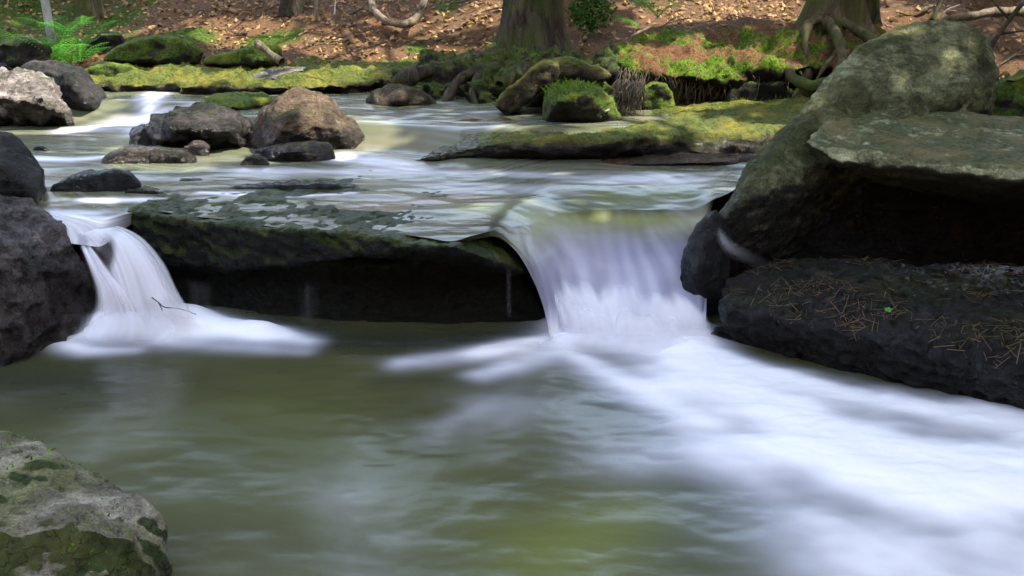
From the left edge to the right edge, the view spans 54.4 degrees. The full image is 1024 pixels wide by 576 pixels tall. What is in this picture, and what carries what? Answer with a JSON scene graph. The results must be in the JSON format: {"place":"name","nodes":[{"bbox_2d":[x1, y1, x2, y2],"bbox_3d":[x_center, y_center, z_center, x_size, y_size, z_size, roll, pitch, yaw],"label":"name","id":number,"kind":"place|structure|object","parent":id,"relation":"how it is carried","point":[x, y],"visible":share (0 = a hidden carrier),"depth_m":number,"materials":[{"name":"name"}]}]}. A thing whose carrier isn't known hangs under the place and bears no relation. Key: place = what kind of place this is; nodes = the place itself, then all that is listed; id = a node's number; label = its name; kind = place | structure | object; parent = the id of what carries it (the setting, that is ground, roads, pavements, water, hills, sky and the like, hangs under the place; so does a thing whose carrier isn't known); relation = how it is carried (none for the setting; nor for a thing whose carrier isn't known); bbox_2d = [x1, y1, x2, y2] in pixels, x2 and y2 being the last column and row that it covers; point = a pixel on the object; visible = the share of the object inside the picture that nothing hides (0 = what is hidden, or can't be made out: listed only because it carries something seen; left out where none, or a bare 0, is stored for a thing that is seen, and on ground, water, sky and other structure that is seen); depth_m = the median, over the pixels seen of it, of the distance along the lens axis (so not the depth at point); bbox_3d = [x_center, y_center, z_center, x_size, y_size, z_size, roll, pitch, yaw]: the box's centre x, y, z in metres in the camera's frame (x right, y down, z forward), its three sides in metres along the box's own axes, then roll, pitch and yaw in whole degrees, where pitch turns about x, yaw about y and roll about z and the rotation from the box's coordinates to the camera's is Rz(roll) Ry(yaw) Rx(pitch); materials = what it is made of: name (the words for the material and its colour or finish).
{"place":"outdoors","nodes":[
{"label":"outdoors","id":0,"kind":"place"},
{"bbox_2d":[0,89,746,344],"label":"stream water","id":1,"kind":"structure","parent":0,"point":[598,227],"depth_m":4.90,"materials":[{"name":"white liquid"}]},
{"bbox_2d":[0,63,11,70],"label":"stone","id":2,"kind":"object","parent":1,"relation":"in","point":[5,66],"visible":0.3,"depth_m":7.58,"materials":[{"name":"grey stone"}]},
{"bbox_2d":[0,66,74,126],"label":"boulder","id":3,"kind":"object","parent":1,"relation":"in","point":[28,97],"visible":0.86,"depth_m":6.61,"materials":[{"name":"stone"}]},
{"bbox_2d":[33,145,48,150],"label":"stone","id":4,"kind":"object","parent":1,"relation":"in","point":[40,148],"visible":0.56,"depth_m":5.88,"materials":[{"name":"grey stone"}]},
{"bbox_2d":[20,59,106,110],"bbox_3d":[-3.291,-1.418,7.302,0.557,0.525,1.212,-11,21,-30],"label":"boulder","id":5,"kind":"object","parent":1,"relation":"in","point":[80,90],"visible":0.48,"depth_m":6.95,"materials":[{"name":"grey stone"}]},
{"bbox_2d":[50,168,141,191],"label":"rock","id":6,"kind":"object","parent":1,"relation":"in","point":[111,180],"visible":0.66,"depth_m":4.80,"materials":[{"name":"grey stone"}]},
{"bbox_2d":[129,124,151,145],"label":"stone","id":7,"kind":"object","parent":1,"relation":"in","point":[137,134],"visible":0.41,"depth_m":5.93,"materials":[{"name":"grey stone"}]},
{"bbox_2d":[125,186,163,193],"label":"stone","id":8,"kind":"object","parent":1,"relation":"in","point":[146,190],"visible":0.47,"depth_m":4.78,"materials":[{"name":"grey stone"}]},
{"bbox_2d":[101,144,196,163],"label":"rock","id":9,"kind":"object","parent":1,"relation":"in","point":[138,154],"visible":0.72,"depth_m":5.49,"materials":[{"name":"grey stone"}]},
{"bbox_2d":[184,140,209,155],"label":"stone","id":10,"kind":"object","parent":1,"relation":"in","point":[198,148],"visible":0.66,"depth_m":5.73,"materials":[{"name":"stone"}]},
{"bbox_2d":[143,102,252,149],"bbox_3d":[-1.951,-0.944,6.138,0.808,0.397,0.874,0,18,0],"label":"boulder","id":11,"kind":"object","parent":1,"relation":"in","point":[214,125],"visible":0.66,"depth_m":5.81,"materials":[{"name":"grey stone"}]},
{"bbox_2d":[200,91,272,110],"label":"boulder","id":12,"kind":"object","parent":1,"relation":"in","point":[243,100],"visible":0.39,"depth_m":6.71,"materials":[{"name":"green plant"}]},
{"bbox_2d":[239,153,269,165],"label":"stone","id":13,"kind":"object","parent":1,"relation":"on","point":[257,159],"visible":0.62,"depth_m":5.43,"materials":[{"name":"grey stone"}]},
{"bbox_2d":[229,179,354,189],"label":"rock","id":14,"kind":"object","parent":1,"relation":"in","point":[324,184],"visible":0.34,"depth_m":4.87,"materials":[{"name":"grey stone"}]},
{"bbox_2d":[254,140,335,161],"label":"rock","id":15,"kind":"object","parent":1,"relation":"in","point":[308,151],"visible":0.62,"depth_m":5.54,"materials":[{"name":"grey stone"}]},
{"bbox_2d":[246,86,364,149],"bbox_3d":[-1.250,-0.991,6.074,0.787,0.498,0.981,0,18,0],"label":"boulder","id":16,"kind":"object","parent":1,"relation":"in","point":[298,113],"visible":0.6,"depth_m":5.75,"materials":[{"name":"brown stone"}]},
{"bbox_2d":[299,72,323,80],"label":"rock","id":17,"kind":"object","parent":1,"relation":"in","point":[310,76],"visible":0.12,"depth_m":7.53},
{"bbox_2d":[366,84,435,105],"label":"rock","id":18,"kind":"object","parent":1,"relation":"in","point":[395,95],"visible":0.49,"depth_m":6.78,"materials":[{"name":"brown stone"}]},
{"bbox_2d":[457,117,511,120],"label":"rock","id":19,"kind":"object","parent":1,"relation":"in","point":[498,119],"visible":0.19,"depth_m":6.11,"materials":[{"name":"grey stone"}]},
{"bbox_2d":[495,56,610,115],"bbox_3d":[0.270,-1.301,6.624,0.756,0.508,0.737,0,18,0],"label":"rock","id":20,"kind":"object","parent":1,"relation":"in","point":[525,90],"visible":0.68,"depth_m":6.29,"materials":[{"name":"stone"}]},
{"bbox_2d":[600,152,754,165],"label":"rock","id":21,"kind":"object","parent":1,"relation":"in","point":[679,159],"visible":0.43,"depth_m":5.46,"materials":[{"name":"grey stone"}]},
{"bbox_2d":[0,303,1023,575],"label":"pool water","id":22,"kind":"structure","parent":0,"point":[224,441],"depth_m":3.22,"materials":[{"name":"liquid"}]},
{"bbox_2d":[0,194,97,366],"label":"boulder","id":23,"kind":"object","parent":22,"relation":"in","point":[46,300],"visible":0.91,"depth_m":4.11,"materials":[{"name":"grey stone"}]},
{"bbox_2d":[0,430,172,575],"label":"boulder","id":24,"kind":"object","parent":22,"relation":"in","point":[39,520],"visible":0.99,"depth_m":2.42,"materials":[{"name":"stone"}]},
{"bbox_2d":[77,243,114,310],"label":"rock","id":25,"kind":"object","parent":22,"relation":"in","point":[105,254],"visible":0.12,"depth_m":4.28,"materials":[{"name":"grey stone"}]},
{"bbox_2d":[82,226,183,333],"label":"waterfall","id":26,"kind":"structure","parent":22,"relation":"on","point":[134,284],"depth_m":4.13,"materials":[{"name":"white liquid"}]},
{"bbox_2d":[152,297,195,314],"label":"twig","id":27,"kind":"object","parent":26,"relation":"on","point":[168,307],"visible":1,"depth_m":4.00,"materials":[{"name":"brown plant"}]},
{"bbox_2d":[554,283,702,349],"bbox_3d":[0.403,0.103,4.184,1.001,0.274,0.456,0,18,0],"label":"foam","id":28,"kind":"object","parent":22,"relation":"on","point":[586,307],"depth_m":4.16,"materials":[{"name":"white liquid"}]},
{"bbox_2d":[680,210,732,315],"bbox_3d":[0.871,-0.086,4.543,0.251,0.610,0.508,4,19,13],"label":"rock","id":29,"kind":"object","parent":22,"relation":"in","point":[705,266],"visible":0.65,"depth_m":4.34,"materials":[{"name":"grey stone"}]},
{"bbox_2d":[711,326,730,339],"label":"stone","id":30,"kind":"object","parent":22,"relation":"in","point":[720,332],"visible":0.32,"depth_m":4.14,"materials":[{"name":"grey stone"}]},
{"bbox_2d":[718,257,1023,408],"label":"rock","id":31,"kind":"object","parent":22,"relation":"in","point":[900,348],"visible":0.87,"depth_m":3.86,"materials":[{"name":"black stone"}]},
{"bbox_2d":[719,18,999,268],"bbox_3d":[1.666,-0.654,5.058,2.040,1.367,0.803,-9,20,-26],"label":"boulder","id":32,"kind":"object","parent":31,"relation":"on","point":[792,191],"visible":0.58,"depth_m":4.70,"materials":[{"name":"grey stone"}]},
{"bbox_2d":[807,111,1023,208],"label":"boulder","id":33,"kind":"object","parent":32,"relation":"on","point":[973,157],"visible":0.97,"depth_m":4.27,"materials":[{"name":"grey stone"}]},
{"bbox_2d":[0,0,1023,277],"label":"ground","id":34,"kind":"structure","parent":0,"point":[390,50],"depth_m":8.80,"materials":[{"name":"brown soil"}]},
{"bbox_2d":[0,131,46,203],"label":"boulder","id":35,"kind":"object","parent":34,"relation":"on","point":[22,174],"visible":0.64,"depth_m":4.44,"materials":[{"name":"grey stone"}]},
{"bbox_2d":[0,35,51,68],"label":"rock","id":36,"kind":"object","parent":34,"relation":"on","point":[15,52],"visible":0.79,"depth_m":8.41,"materials":[{"name":"stone"}]},
{"bbox_2d":[0,0,57,10],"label":"shrub","id":37,"kind":"object","parent":34,"relation":"on","point":[24,5],"visible":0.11,"depth_m":9.89,"materials":[{"name":"green plant"}]},
{"bbox_2d":[0,29,63,42],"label":"fern","id":38,"kind":"object","parent":34,"relation":"on","point":[31,36],"visible":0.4,"depth_m":8.98,"materials":[{"name":"green plant"}]},
{"bbox_2d":[41,0,55,42],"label":"tree","id":39,"kind":"object","parent":34,"relation":"on","point":[46,10],"visible":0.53,"depth_m":9.07,"materials":[{"name":"grey plant"}]},
{"bbox_2d":[25,37,79,55],"bbox_3d":[-4.106,-2.086,8.690,0.579,0.192,0.686,0,18,0],"label":"fern","id":40,"kind":"object","parent":34,"relation":"on","point":[57,42],"visible":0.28,"depth_m":8.74,"materials":[{"name":"green plant"}]},
{"bbox_2d":[16,15,97,35],"bbox_3d":[-4.196,-2.414,9.206,0.546,0.197,0.654,9,20,25],"label":"fern","id":41,"kind":"object","parent":34,"relation":"on","point":[58,17],"visible":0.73,"depth_m":9.18,"materials":[{"name":"green plant"}]},
{"bbox_2d":[37,48,85,60],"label":"fern","id":42,"kind":"object","parent":34,"relation":"on","point":[62,53],"visible":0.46,"depth_m":8.66,"materials":[{"name":"green plant"}]},
{"bbox_2d":[17,38,107,63],"bbox_3d":[-3.826,-2.051,8.620,0.718,0.256,0.671,0,18,0],"label":"fern","id":43,"kind":"object","parent":34,"relation":"on","point":[55,54],"visible":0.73,"depth_m":8.58,"materials":[{"name":"green plant"}]},
{"bbox_2d":[37,30,92,58],"bbox_3d":[-3.966,-2.108,8.675,0.595,0.225,0.653,7,19,21],"label":"fern","id":44,"kind":"object","parent":34,"relation":"on","point":[65,39],"visible":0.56,"depth_m":8.66,"materials":[{"name":"green plant"}]},
{"bbox_2d":[43,40,108,64],"bbox_3d":[-3.739,-2.025,8.545,0.589,0.207,0.602,0,18,0],"label":"fern","id":45,"kind":"object","parent":34,"relation":"on","point":[81,60],"visible":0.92,"depth_m":8.54,"materials":[{"name":"green plant"}]},
{"bbox_2d":[41,15,116,43],"bbox_3d":[-3.886,-2.312,8.953,0.676,0.242,0.732,-4,18,-12],"label":"fern","id":46,"kind":"object","parent":34,"relation":"on","point":[96,30],"visible":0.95,"depth_m":8.91,"materials":[{"name":"green plant"}]},
{"bbox_2d":[73,0,105,27],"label":"tree","id":47,"kind":"object","parent":34,"relation":"on","point":[91,9],"visible":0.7,"depth_m":9.73,"materials":[{"name":"brown plant"}]},
{"bbox_2d":[81,31,125,56],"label":"boulder","id":48,"kind":"object","parent":34,"relation":"on","point":[113,39],"visible":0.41,"depth_m":8.69,"materials":[{"name":"grey stone"}]},
{"bbox_2d":[182,6,213,16],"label":"twig","id":49,"kind":"object","parent":34,"relation":"on","point":[185,11],"visible":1,"depth_m":9.26,"materials":[{"name":"grey wood"}]},
{"bbox_2d":[217,25,249,34],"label":"twig","id":50,"kind":"object","parent":34,"relation":"on","point":[244,33],"visible":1,"depth_m":9.03,"materials":[{"name":"grey wood"}]},
{"bbox_2d":[88,55,418,94],"bbox_3d":[-2.008,-1.603,8.097,3.075,0.512,1.589,0,18,0],"label":"ledge","id":51,"kind":"object","parent":34,"relation":"on","point":[346,81],"visible":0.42,"depth_m":7.59,"materials":[{"name":"green plant"}]},
{"bbox_2d":[85,62,138,76],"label":"rock","id":52,"kind":"object","parent":51,"relation":"on","point":[111,69],"visible":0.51,"depth_m":7.85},
{"bbox_2d":[103,35,202,64],"bbox_3d":[-3.015,-2.035,8.481,0.909,0.249,0.534,0,18,0],"label":"rock","id":53,"kind":"object","parent":51,"relation":"on","point":[157,50],"visible":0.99,"depth_m":8.25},
{"bbox_2d":[204,42,281,66],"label":"rock","id":54,"kind":"object","parent":51,"relation":"on","point":[253,55],"visible":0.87,"depth_m":8.07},
{"bbox_2d":[254,40,284,64],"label":"fallen branch","id":55,"kind":"object","parent":51,"relation":"on","point":[266,50],"visible":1,"depth_m":7.73,"materials":[{"name":"brown wood"}]},
{"bbox_2d":[253,67,305,78],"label":"rock","id":56,"kind":"object","parent":51,"relation":"on","point":[273,73],"visible":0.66,"depth_m":7.74,"materials":[{"name":"stone"}]},
{"bbox_2d":[277,0,303,15],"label":"tree","id":57,"kind":"object","parent":34,"relation":"on","point":[290,7],"visible":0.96,"depth_m":9.26,"materials":[{"name":"brown plant"}]},
{"bbox_2d":[313,0,318,20],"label":"tree","id":58,"kind":"object","parent":34,"relation":"on","point":[316,16],"visible":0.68,"depth_m":9.15,"materials":[{"name":"grey wood"}]},
{"bbox_2d":[127,170,545,323],"bbox_3d":[-0.782,-0.015,4.805,1.894,0.895,1.692,0,18,0],"label":"ledge","id":59,"kind":"object","parent":34,"relation":"on","point":[355,266],"visible":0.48,"depth_m":4.37,"materials":[{"name":"black stone"}]},
{"bbox_2d":[335,2,372,14],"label":"twig","id":60,"kind":"object","parent":34,"relation":"on","point":[354,11],"visible":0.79,"depth_m":9.24,"materials":[{"name":"grey wood"}]},
{"bbox_2d":[367,0,427,27],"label":"fallen branch","id":61,"kind":"object","parent":34,"relation":"on","point":[415,16],"visible":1,"depth_m":8.68,"materials":[{"name":"grey wood"}]},
{"bbox_2d":[0,15,859,568],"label":"moss","id":62,"kind":"object","parent":34,"relation":"on","point":[578,89],"visible":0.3,"depth_m":6.45,"materials":[{"name":"green plant"}]},
{"bbox_2d":[417,32,455,40],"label":"twig","id":63,"kind":"object","parent":34,"relation":"on","point":[436,39],"visible":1,"depth_m":8.74,"materials":[{"name":"grey wood"}]},
{"bbox_2d":[446,0,467,3],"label":"twig","id":64,"kind":"object","parent":34,"relation":"on","point":[451,2],"visible":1,"depth_m":9.35,"materials":[{"name":"grey wood"}]},
{"bbox_2d":[443,6,501,32],"bbox_3d":[-0.355,-2.371,8.790,0.539,0.230,0.050,2,18,5],"label":"twig","id":65,"kind":"object","parent":34,"relation":"on","point":[464,24],"visible":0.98,"depth_m":8.79,"materials":[{"name":"grey wood"}]},
{"bbox_2d":[389,0,570,103],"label":"tree","id":66,"kind":"object","parent":34,"relation":"on","point":[539,25],"visible":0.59,"depth_m":7.55,"materials":[{"name":"brown plant"}]},
{"bbox_2d":[389,41,631,103],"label":"earth bank","id":67,"kind":"structure","parent":34,"relation":"on","point":[446,75],"depth_m":7.20,"materials":[{"name":"green plant"},{"name":"moss"},{"name":"roots"}]},
{"bbox_2d":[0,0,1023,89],"bbox_3d":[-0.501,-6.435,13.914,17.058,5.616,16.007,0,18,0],"label":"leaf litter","id":68,"kind":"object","parent":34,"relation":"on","point":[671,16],"visible":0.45,"depth_m":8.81,"materials":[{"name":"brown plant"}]},
{"bbox_2d":[307,33,349,45],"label":"twig","id":69,"kind":"object","parent":68,"relation":"on","point":[313,42],"visible":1,"depth_m":8.75,"materials":[{"name":"grey wood"}]},
{"bbox_2d":[31,0,1023,575],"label":"pine needles","id":70,"kind":"object","parent":34,"relation":"on","point":[781,128],"visible":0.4,"depth_m":4.40,"materials":[{"name":"brown plant"}]},
{"bbox_2d":[565,0,617,34],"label":"shrub","id":71,"kind":"object","parent":34,"relation":"on","point":[585,6],"visible":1,"depth_m":7.99,"materials":[{"name":"green plant"}]},
{"bbox_2d":[418,96,810,160],"bbox_3d":[0.797,-0.949,6.211,2.759,0.413,1.589,0,18,0],"label":"ledge","id":72,"kind":"object","parent":34,"relation":"on","point":[722,137],"visible":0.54,"depth_m":5.61,"materials":[{"name":"green plant"}]},
{"bbox_2d":[542,80,621,122],"bbox_3d":[0.434,-1.147,6.261,0.498,0.332,0.713,0,18,0],"label":"boulder","id":73,"kind":"object","parent":72,"relation":"on","point":[586,106],"visible":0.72,"depth_m":6.03,"materials":[{"name":"green plant"}]},
{"bbox_2d":[568,81,621,100],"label":"rock","id":74,"kind":"object","parent":73,"relation":"on","point":[605,85],"visible":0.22,"depth_m":6.43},
{"bbox_2d":[641,81,674,109],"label":"stone","id":75,"kind":"object","parent":72,"relation":"on","point":[658,95],"visible":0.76,"depth_m":6.55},
{"bbox_2d":[726,80,793,101],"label":"stone","id":76,"kind":"object","parent":72,"relation":"on","point":[749,90],"visible":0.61,"depth_m":6.62,"materials":[{"name":"grey stone"}]},
{"bbox_2d":[792,88,812,98],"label":"stone","id":77,"kind":"object","parent":72,"relation":"on","point":[799,92],"visible":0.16,"depth_m":6.57,"materials":[{"name":"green stone"}]},
{"bbox_2d":[611,16,639,28],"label":"fern","id":78,"kind":"object","parent":34,"relation":"on","point":[631,21],"visible":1,"depth_m":7.05,"materials":[{"name":"green plant"}]},
{"bbox_2d":[626,0,690,17],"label":"fern","id":79,"kind":"object","parent":34,"relation":"on","point":[648,6],"visible":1,"depth_m":7.62,"materials":[{"name":"green plant"}]},
{"bbox_2d":[648,15,715,33],"bbox_3d":[1.361,-2.113,8.016,0.586,0.167,0.066,-2,18,-7],"label":"twig","id":80,"kind":"object","parent":34,"relation":"on","point":[668,22],"visible":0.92,"depth_m":8.02,"materials":[{"name":"brown wood"}]},
{"bbox_2d":[613,22,886,94],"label":"earth bank","id":81,"kind":"structure","parent":34,"relation":"on","point":[761,68],"depth_m":6.80,"materials":[{"name":"green plant"}]},
{"bbox_2d":[630,25,652,38],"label":"twig","id":82,"kind":"object","parent":81,"relation":"on","point":[639,32],"visible":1,"depth_m":7.08,"materials":[{"name":"grey wood"}]},
{"bbox_2d":[607,67,788,115],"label":"hanging rootlets","id":83,"kind":"object","parent":81,"relation":"hanging from","point":[631,95],"visible":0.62,"depth_m":6.53,"materials":[{"name":"brown plant"}]},
{"bbox_2d":[785,0,880,94],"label":"tree","id":84,"kind":"object","parent":34,"relation":"on","point":[835,20],"visible":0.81,"depth_m":6.94,"materials":[{"name":"brown plant"}]},
{"bbox_2d":[867,0,882,25],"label":"tree","id":85,"kind":"object","parent":34,"relation":"on","point":[873,6],"visible":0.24,"depth_m":7.53,"materials":[{"name":"brown plant"}]},
{"bbox_2d":[900,1,942,15],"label":"twig","id":86,"kind":"object","parent":34,"relation":"on","point":[925,9],"visible":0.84,"depth_m":8.28,"materials":[{"name":"grey wood"}]},
{"bbox_2d":[929,0,942,19],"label":"fallen branch","id":87,"kind":"object","parent":34,"relation":"on","point":[934,14],"visible":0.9,"depth_m":7.07,"materials":[{"name":"beige wood"}]},
{"bbox_2d":[940,4,959,17],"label":"fallen branch","id":88,"kind":"object","parent":34,"relation":"on","point":[950,10],"visible":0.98,"depth_m":7.13,"materials":[{"name":"grey wood"}]},
{"bbox_2d":[937,6,1023,21],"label":"fallen log","id":89,"kind":"object","parent":34,"relation":"on","point":[987,12],"visible":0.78,"depth_m":6.95,"materials":[{"name":"grey wood"}]},
{"bbox_2d":[990,0,1023,47],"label":"fallen branch","id":90,"kind":"object","parent":34,"relation":"on","point":[1000,32],"visible":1,"depth_m":6.66,"materials":[{"name":"wood"}]},
{"bbox_2d":[992,69,1023,116],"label":"boulder","id":91,"kind":"object","parent":34,"relation":"on","point":[1009,101],"visible":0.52,"depth_m":5.94,"materials":[{"name":"green plant"}]},
{"bbox_2d":[997,49,1023,65],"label":"twig","id":92,"kind":"object","parent":34,"relation":"on","point":[1013,56],"visible":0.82,"depth_m":7.44,"materials":[{"name":"grey wood"}]}
]}

